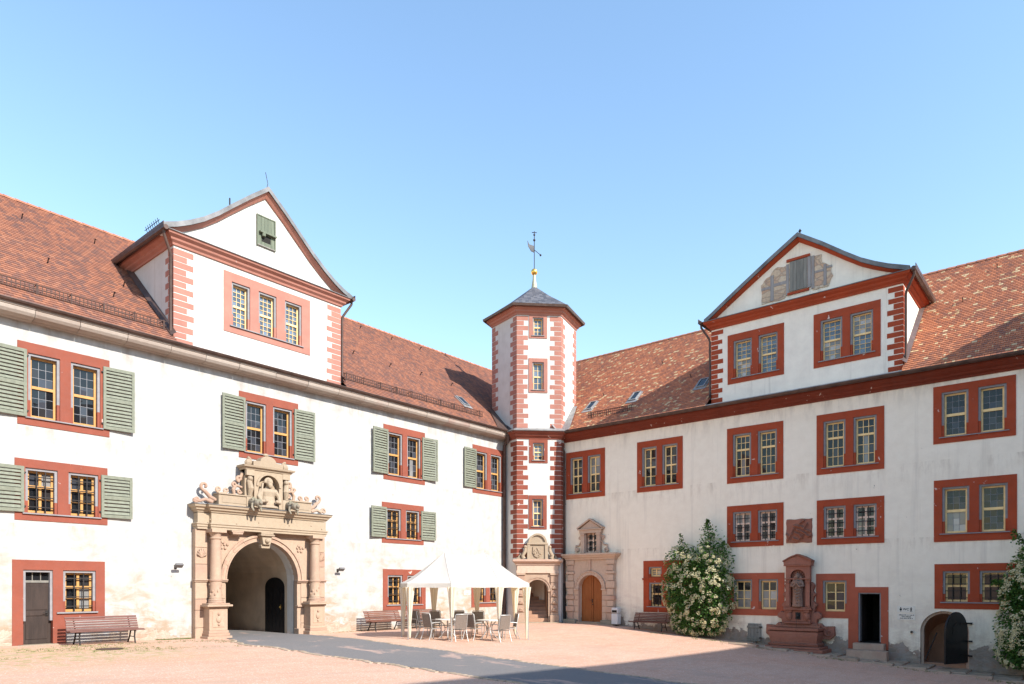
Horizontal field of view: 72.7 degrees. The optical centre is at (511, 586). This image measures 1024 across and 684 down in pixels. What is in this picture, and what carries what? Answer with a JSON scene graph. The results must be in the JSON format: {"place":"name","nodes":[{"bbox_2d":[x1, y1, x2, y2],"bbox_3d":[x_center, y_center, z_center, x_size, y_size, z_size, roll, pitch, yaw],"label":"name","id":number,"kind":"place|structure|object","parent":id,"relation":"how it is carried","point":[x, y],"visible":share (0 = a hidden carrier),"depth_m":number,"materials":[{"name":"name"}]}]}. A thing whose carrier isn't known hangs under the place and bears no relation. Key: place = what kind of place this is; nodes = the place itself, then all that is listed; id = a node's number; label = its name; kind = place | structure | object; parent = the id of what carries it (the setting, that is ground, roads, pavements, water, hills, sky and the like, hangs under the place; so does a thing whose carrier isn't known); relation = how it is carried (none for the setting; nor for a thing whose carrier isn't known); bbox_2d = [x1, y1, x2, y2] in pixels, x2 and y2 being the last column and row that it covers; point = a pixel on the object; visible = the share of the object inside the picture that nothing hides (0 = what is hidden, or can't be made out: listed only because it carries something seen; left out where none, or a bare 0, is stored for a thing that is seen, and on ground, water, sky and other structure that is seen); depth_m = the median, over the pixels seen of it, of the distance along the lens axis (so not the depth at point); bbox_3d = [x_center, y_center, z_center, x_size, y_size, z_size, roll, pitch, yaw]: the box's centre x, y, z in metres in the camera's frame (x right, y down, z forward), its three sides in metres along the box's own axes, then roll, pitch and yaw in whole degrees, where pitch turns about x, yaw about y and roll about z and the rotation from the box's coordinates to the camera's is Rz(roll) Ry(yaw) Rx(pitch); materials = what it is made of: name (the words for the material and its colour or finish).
{"place":"outdoors","nodes":[
{"label":"outdoors","id":0,"kind":"place"},
{"bbox_2d":[228,629,682,683],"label":"asphalt path","id":1,"kind":"structure","parent":0,"point":[474,665],"depth_m":19.24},
{"bbox_2d":[0,622,1023,683],"bbox_3d":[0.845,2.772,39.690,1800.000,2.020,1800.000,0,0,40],"label":"ground","id":2,"kind":"structure","parent":0,"point":[667,656],"depth_m":20.54,"materials":[{"name":"beige gravel"}]},
{"bbox_2d":[64,615,144,645],"bbox_3d":[-12.833,1.382,21.956,0.685,0.883,2.150,0,0,40],"label":"park bench","id":3,"kind":"object","parent":2,"relation":"on","point":[113,626],"visible":0.99,"depth_m":22.00,"materials":[{"name":"wood"}]},
{"bbox_2d":[96,648,122,649],"bbox_3d":[-11.510,1.780,19.912,0.680,0.016,0.680,0,0,40],"label":"manhole cover","id":4,"kind":"object","parent":2,"relation":"on","point":[109,648],"visible":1,"depth_m":19.91,"materials":[{"name":"grey metal"}]},
{"bbox_2d":[0,172,509,645],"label":"castle wing","id":5,"kind":"structure","parent":2,"relation":"on","point":[240,417],"depth_m":25.81,"materials":[{"name":"white paint"}]},
{"bbox_2d":[23,583,50,643],"bbox_3d":[-14.606,0.820,21.391,0.151,1.880,0.760,0,0,40],"label":"door","id":6,"kind":"structure","parent":5,"relation":"in","point":[37,626],"depth_m":21.41,"materials":[{"name":"brown wood"}]},
{"bbox_2d":[12,559,104,645],"bbox_3d":[-14.257,0.645,21.881,0.500,2.910,2.540,0,0,40],"label":"door and window frame","id":7,"kind":"structure","parent":5,"relation":"in","point":[75,588],"depth_m":21.75,"materials":[{"name":"red paint"}]},
{"bbox_2d":[0,457,132,524],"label":"window","id":8,"kind":"structure","parent":5,"relation":"in","point":[48,491],"depth_m":21.80,"materials":[{"name":"red paint"}]},
{"bbox_2d":[0,340,134,436],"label":"window","id":9,"kind":"structure","parent":5,"relation":"in","point":[59,389],"depth_m":21.84,"materials":[{"name":"red paint"}]},
{"bbox_2d":[174,563,183,568],"bbox_3d":[-11.712,-0.717,24.381,0.366,0.194,0.280,0,0,40],"label":"wall lamp","id":10,"kind":"object","parent":5,"relation":"attached to","point":[178,565],"visible":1,"depth_m":24.28,"materials":[{"name":"metal"}]},
{"bbox_2d":[224,270,309,355],"bbox_3d":[-9.650,-10.645,27.382,0.475,2.250,3.710,0,0,40],"label":"window","id":11,"kind":"structure","parent":5,"relation":"in","point":[253,309],"depth_m":27.31,"materials":[{"name":"red paint"}]},
{"bbox_2d":[222,391,314,465],"bbox_3d":[-9.601,-6.155,27.387,0.545,2.510,3.997,0,0,40],"label":"window","id":12,"kind":"structure","parent":5,"relation":"in","point":[266,425],"depth_m":27.21,"materials":[{"name":"red paint"}]},
{"bbox_2d":[265,577,284,632],"bbox_3d":[-9.964,0.860,29.139,1.440,2.480,0.135,0,0,40],"label":"passage door","id":13,"kind":"structure","parent":5,"relation":"in","point":[274,587],"depth_m":29.09,"materials":[{"name":"black paint"}]},
{"bbox_2d":[371,502,435,544],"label":"window","id":14,"kind":"structure","parent":5,"relation":"in","point":[400,523],"depth_m":32.52,"materials":[{"name":"red paint"}]},
{"bbox_2d":[383,569,425,609],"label":"window","id":15,"kind":"structure","parent":5,"relation":"in","point":[392,578],"depth_m":32.38,"materials":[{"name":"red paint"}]},
{"bbox_2d":[373,424,437,484],"bbox_3d":[-5.113,-6.155,32.732,0.578,2.510,3.990,0,0,40],"label":"window","id":16,"kind":"structure","parent":5,"relation":"in","point":[403,452],"depth_m":32.62,"materials":[{"name":"red paint"}]},
{"bbox_2d":[464,444,502,496],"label":"window","id":17,"kind":"structure","parent":5,"relation":"in","point":[486,469],"depth_m":37.09,"materials":[{"name":"red paint"}]},
{"bbox_2d":[471,588,502,606],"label":"window","id":18,"kind":"structure","parent":5,"relation":"in","point":[487,596],"depth_m":37.03,"materials":[{"name":"red paint"}]},
{"bbox_2d":[229,639,528,683],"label":"path edging","id":19,"kind":"object","parent":2,"relation":"on","point":[399,665],"visible":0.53,"depth_m":17.70,"materials":[{"name":"stone"}]},
{"bbox_2d":[363,610,407,631],"bbox_3d":[-5.596,1.522,30.804,0.685,0.883,2.050,0,0,40],"label":"park bench","id":20,"kind":"object","parent":2,"relation":"on","point":[368,617],"visible":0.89,"depth_m":30.81,"materials":[{"name":"wood"}]},
{"bbox_2d":[411,610,427,634],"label":"garden chair","id":21,"kind":"object","parent":2,"relation":"on","point":[414,618],"visible":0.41,"depth_m":28.11,"materials":[{"name":"grey fabric"}]},
{"bbox_2d":[405,609,440,628],"bbox_3d":[-4.090,1.522,32.607,0.685,0.883,2.050,0,0,40],"label":"park bench","id":22,"kind":"object","parent":2,"relation":"on","point":[424,611],"visible":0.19,"depth_m":32.77,"materials":[{"name":"wood"}]},
{"bbox_2d":[415,611,432,637],"bbox_3d":[-3.355,1.446,26.539,0.638,1.021,0.561,0,0,-1],"label":"garden chair","id":23,"kind":"object","parent":2,"relation":"on","point":[419,620],"visible":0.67,"depth_m":26.53,"materials":[{"name":"silver metal"}]},
{"bbox_2d":[420,613,441,640],"bbox_3d":[-2.982,1.468,25.682,0.561,1.021,0.638,0,0,45],"label":"garden chair","id":24,"kind":"object","parent":2,"relation":"on","point":[426,619],"visible":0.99,"depth_m":25.53,"materials":[{"name":"silver metal"}]},
{"bbox_2d":[428,610,446,636],"bbox_3d":[-2.909,1.446,27.403,0.561,1.021,0.638,0,0,-35],"label":"garden chair","id":25,"kind":"object","parent":2,"relation":"on","point":[435,614],"visible":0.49,"depth_m":27.57,"materials":[{"name":"grey fabric"}]},
{"bbox_2d":[435,618,456,638],"bbox_3d":[-2.443,1.608,26.475,0.980,0.754,0.980,0,0,40],"label":"garden table","id":26,"kind":"object","parent":2,"relation":"on","point":[447,619],"visible":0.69,"depth_m":26.36,"materials":[{"name":"silver metal"}]},
{"bbox_2d":[448,610,464,636],"bbox_3d":[-2.198,1.446,27.507,0.561,1.021,0.638,0,0,15],"label":"garden chair","id":27,"kind":"object","parent":2,"relation":"on","point":[459,612],"visible":0.15,"depth_m":27.73,"materials":[{"name":"silver metal"}]},
{"bbox_2d":[449,614,468,641],"bbox_3d":[-1.963,1.508,25.566,0.561,1.021,0.638,0,0,-29],"label":"garden chair","id":28,"kind":"object","parent":2,"relation":"on","point":[461,622],"visible":0.99,"depth_m":25.38,"materials":[{"name":"silver metal"}]},
{"bbox_2d":[399,552,530,641],"bbox_3d":[-1.817,0.375,27.068,4.941,3.416,3.319,0,0,-19],"label":"party tent","id":29,"kind":"object","parent":2,"relation":"on","point":[451,573],"visible":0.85,"depth_m":26.38,"materials":[{"name":"white fabric"}]},
{"bbox_2d":[462,613,482,640],"bbox_3d":[-1.498,1.510,26.267,0.561,1.021,0.638,0,0,31],"label":"garden chair","id":30,"kind":"object","parent":2,"relation":"on","point":[471,623],"visible":0.81,"depth_m":26.04,"materials":[{"name":"silver metal"}]},
{"bbox_2d":[472,610,487,636],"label":"garden chair","id":31,"kind":"object","parent":2,"relation":"on","point":[478,615],"visible":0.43,"depth_m":27.97,"materials":[{"name":"grey fabric"}]},
{"bbox_2d":[476,619,497,639],"bbox_3d":[-0.881,1.660,26.863,0.980,0.754,0.980,0,0,23],"label":"garden table","id":32,"kind":"object","parent":2,"relation":"on","point":[486,620],"visible":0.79,"depth_m":26.80,"materials":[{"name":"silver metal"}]},
{"bbox_2d":[491,615,511,642],"bbox_3d":[-0.389,1.560,26.044,0.561,1.021,0.638,0,0,-35],"label":"garden chair","id":33,"kind":"object","parent":2,"relation":"on","point":[504,621],"visible":1,"depth_m":25.88,"materials":[{"name":"silver metal"}]},
{"bbox_2d":[320,635,695,683],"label":"path edging","id":34,"kind":"object","parent":2,"relation":"on","point":[518,660],"visible":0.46,"depth_m":20.01,"materials":[{"name":"stone"}]},
{"bbox_2d":[501,613,519,638],"bbox_3d":[-0.046,1.541,27.267,0.638,1.021,0.561,0,0,-15],"label":"garden chair","id":35,"kind":"object","parent":2,"relation":"on","point":[516,617],"visible":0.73,"depth_m":27.24,"materials":[{"name":"silver metal"}]},
{"bbox_2d":[0,622,1022,683],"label":"grass tufts","id":36,"kind":"object","parent":2,"relation":"on","point":[340,632],"visible":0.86,"depth_m":22.89,"materials":[{"name":"green plant"}]},
{"bbox_2d":[483,231,584,622],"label":"stair tower","id":37,"kind":"structure","parent":2,"relation":"on","point":[534,407],"depth_m":37.47,"materials":[{"name":"paint"}]},
{"bbox_2d":[529,315,546,338],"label":"window","id":38,"kind":"structure","parent":37,"relation":"in","point":[537,323],"depth_m":37.41,"materials":[{"name":"red paint"}]},
{"bbox_2d":[529,495,546,528],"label":"window","id":39,"kind":"structure","parent":37,"relation":"in","point":[537,503],"depth_m":37.42,"materials":[{"name":"red paint"}]},
{"bbox_2d":[529,358,547,392],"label":"window","id":40,"kind":"structure","parent":37,"relation":"in","point":[538,367],"depth_m":37.43,"materials":[{"name":"red paint"}]},
{"bbox_2d":[529,439,547,462],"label":"window","id":41,"kind":"structure","parent":37,"relation":"in","point":[538,448],"depth_m":37.42,"materials":[{"name":"red paint"}]},
{"bbox_2d":[611,608,620,625],"bbox_3d":[5.294,1.539,35.422,0.380,0.920,0.326,0,0,40],"label":"litter bin","id":42,"kind":"object","parent":2,"relation":"on","point":[615,619],"visible":1,"depth_m":35.32,"materials":[{"name":"grey metal"}]},
{"bbox_2d":[628,612,670,631],"bbox_3d":[6.718,1.731,33.852,2.050,0.883,0.685,0,0,40],"label":"park bench","id":43,"kind":"object","parent":2,"relation":"on","point":[637,616],"visible":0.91,"depth_m":33.95,"materials":[{"name":"wood"}]},
{"bbox_2d":[660,519,737,636],"bbox_3d":[8.591,-0.407,32.326,3.823,5.488,1.532,0,0,40],"label":"flowering shrub","id":44,"kind":"object","parent":2,"relation":"on","point":[695,567],"visible":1,"depth_m":32.06,"materials":[{"name":"green plant"}]},
{"bbox_2d":[529,229,1023,675],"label":"castle wing","id":45,"kind":"structure","parent":2,"relation":"on","point":[851,425],"depth_m":29.50,"materials":[{"name":"white paint"}]},
{"bbox_2d":[566,447,604,499],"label":"window","id":46,"kind":"structure","parent":45,"relation":"in","point":[585,470],"depth_m":37.10,"materials":[{"name":"red paint"}]},
{"bbox_2d":[575,518,608,553],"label":"window","id":47,"kind":"structure","parent":45,"relation":"in","point":[591,537],"depth_m":36.82,"materials":[{"name":"stone"}]},
{"bbox_2d":[582,575,601,621],"bbox_3d":[4.276,0.635,36.856,1.460,2.490,0.191,0,0,40],"label":"door","id":48,"kind":"structure","parent":45,"relation":"in","point":[591,586],"depth_m":36.92,"materials":[{"name":"brown wood"}]},
{"bbox_2d":[637,436,682,492],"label":"window","id":49,"kind":"structure","parent":45,"relation":"in","point":[659,461],"depth_m":34.27,"materials":[{"name":"red paint"}]},
{"bbox_2d":[642,560,691,612],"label":"window","id":50,"kind":"structure","parent":45,"relation":"in","point":[653,571],"depth_m":34.56,"materials":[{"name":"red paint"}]},
{"bbox_2d":[747,623,761,640],"bbox_3d":[10.865,2.050,31.196,0.690,0.780,0.147,0,0,40],"label":"wooden hatch","id":51,"kind":"object","parent":45,"relation":"attached to","point":[754,632],"visible":1,"depth_m":31.20,"materials":[{"name":"wood"}]},
{"bbox_2d":[727,421,782,483],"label":"window","id":52,"kind":"structure","parent":45,"relation":"in","point":[754,452],"depth_m":31.24,"materials":[{"name":"red paint"}]},
{"bbox_2d":[727,502,783,546],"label":"window","id":53,"kind":"structure","parent":45,"relation":"in","point":[753,525],"depth_m":31.24,"materials":[{"name":"red paint"}]},
{"bbox_2d":[728,322,783,384],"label":"window","id":54,"kind":"structure","parent":45,"relation":"in","point":[758,353],"depth_m":31.24,"materials":[{"name":"red paint"}]},
{"bbox_2d":[728,573,784,615],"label":"window","id":55,"kind":"structure","parent":45,"relation":"in","point":[758,593],"depth_m":31.21,"materials":[{"name":"red paint"}]},
{"bbox_2d":[814,299,880,368],"bbox_3d":[13.949,-10.420,28.953,2.580,2.280,0.475,0,0,40],"label":"window","id":56,"kind":"structure","parent":45,"relation":"in","point":[851,333],"depth_m":28.79,"materials":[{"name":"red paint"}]},
{"bbox_2d":[817,406,883,474],"bbox_3d":[14.045,-5.995,28.873,2.590,2.530,0.475,0,0,40],"label":"window","id":57,"kind":"structure","parent":45,"relation":"in","point":[852,440],"depth_m":28.71,"materials":[{"name":"red paint"}]},
{"bbox_2d":[817,496,883,544],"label":"window","id":58,"kind":"structure","parent":45,"relation":"in","point":[858,520],"depth_m":28.71,"materials":[{"name":"red paint"}]},
{"bbox_2d":[816,573,888,649],"bbox_3d":[14.118,1.005,28.860,2.760,3.090,0.442,0,0,40],"label":"door and window frame","id":59,"kind":"structure","parent":45,"relation":"in","point":[837,596],"depth_m":28.76,"materials":[{"name":"red paint"}]},
{"bbox_2d":[861,594,866,641],"bbox_3d":[14.681,1.290,29.042,0.050,1.980,0.800,0,0,40],"label":"open door","id":60,"kind":"structure","parent":45,"relation":"in","point":[863,596],"depth_m":28.90,"materials":[{"name":"brown wood"}]},
{"bbox_2d":[897,606,914,612],"bbox_3d":[15.518,0.900,27.415,0.620,0.260,0.016,0,0,40],"label":"restroom sign","id":61,"kind":"object","parent":45,"relation":"attached to","point":[905,609],"visible":1,"depth_m":27.41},
{"bbox_2d":[897,613,914,619],"bbox_3d":[15.526,1.190,27.409,0.620,0.250,0.016,0,0,40],"label":"notice plate","id":62,"kind":"object","parent":45,"relation":"attached to","point":[901,616],"visible":1,"depth_m":27.42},
{"bbox_2d":[944,612,967,664],"bbox_3d":[16.516,1.895,25.808,1.580,1.910,0.105,0,0,-28],"label":"cellar door","id":63,"kind":"structure","parent":45,"relation":"in","point":[955,629],"depth_m":25.70,"materials":[{"name":"black paint"}]},
{"bbox_2d":[933,374,1015,444],"bbox_3d":[17.337,-6.570,26.123,2.590,2.200,0.475,0,0,40],"label":"window","id":64,"kind":"structure","parent":45,"relation":"in","point":[985,408],"depth_m":25.96,"materials":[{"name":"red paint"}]},
{"bbox_2d":[934,474,1016,541],"bbox_3d":[17.356,-2.890,26.107,2.600,2.360,0.475,0,0,40],"label":"window","id":65,"kind":"structure","parent":45,"relation":"in","point":[975,508],"depth_m":25.93,"materials":[{"name":"red paint"}]},
{"bbox_2d":[934,563,1016,609],"bbox_3d":[17.372,-0.005,26.094,2.600,1.710,0.475,0,0,40],"label":"window","id":66,"kind":"structure","parent":45,"relation":"in","point":[956,586],"depth_m":26.11,"materials":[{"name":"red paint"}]},
{"bbox_2d":[728,643,1023,683],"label":"pavement kerb","id":67,"kind":"structure","parent":2,"relation":"on","point":[900,666],"depth_m":26.07,"materials":[{"name":"stone"}]},
{"bbox_2d":[0,0,1023,369],"label":"sky","id":68,"kind":"structure","parent":0,"point":[657,154],"materials":[{"name":"blue"}]},
{"bbox_2d":[728,641,1023,679],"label":"pavement","id":69,"kind":"structure","parent":0,"point":[963,671],"depth_m":26.17,"materials":[{"name":"stone"}]},
{"bbox_2d":[765,554,835,653],"bbox_3d":[12.038,0.905,29.505,2.839,4.590,1.280,0,0,40],"label":"wall fountain","id":70,"kind":"object","parent":69,"relation":"on","point":[799,627],"depth_m":29.47,"materials":[{"name":"red stone"}]},
{"bbox_2d":[990,529,1023,670],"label":"flowering shrub","id":71,"kind":"object","parent":69,"relation":"on","point":[1014,592],"visible":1,"depth_m":24.59,"materials":[{"name":"green plant"}]}
]}

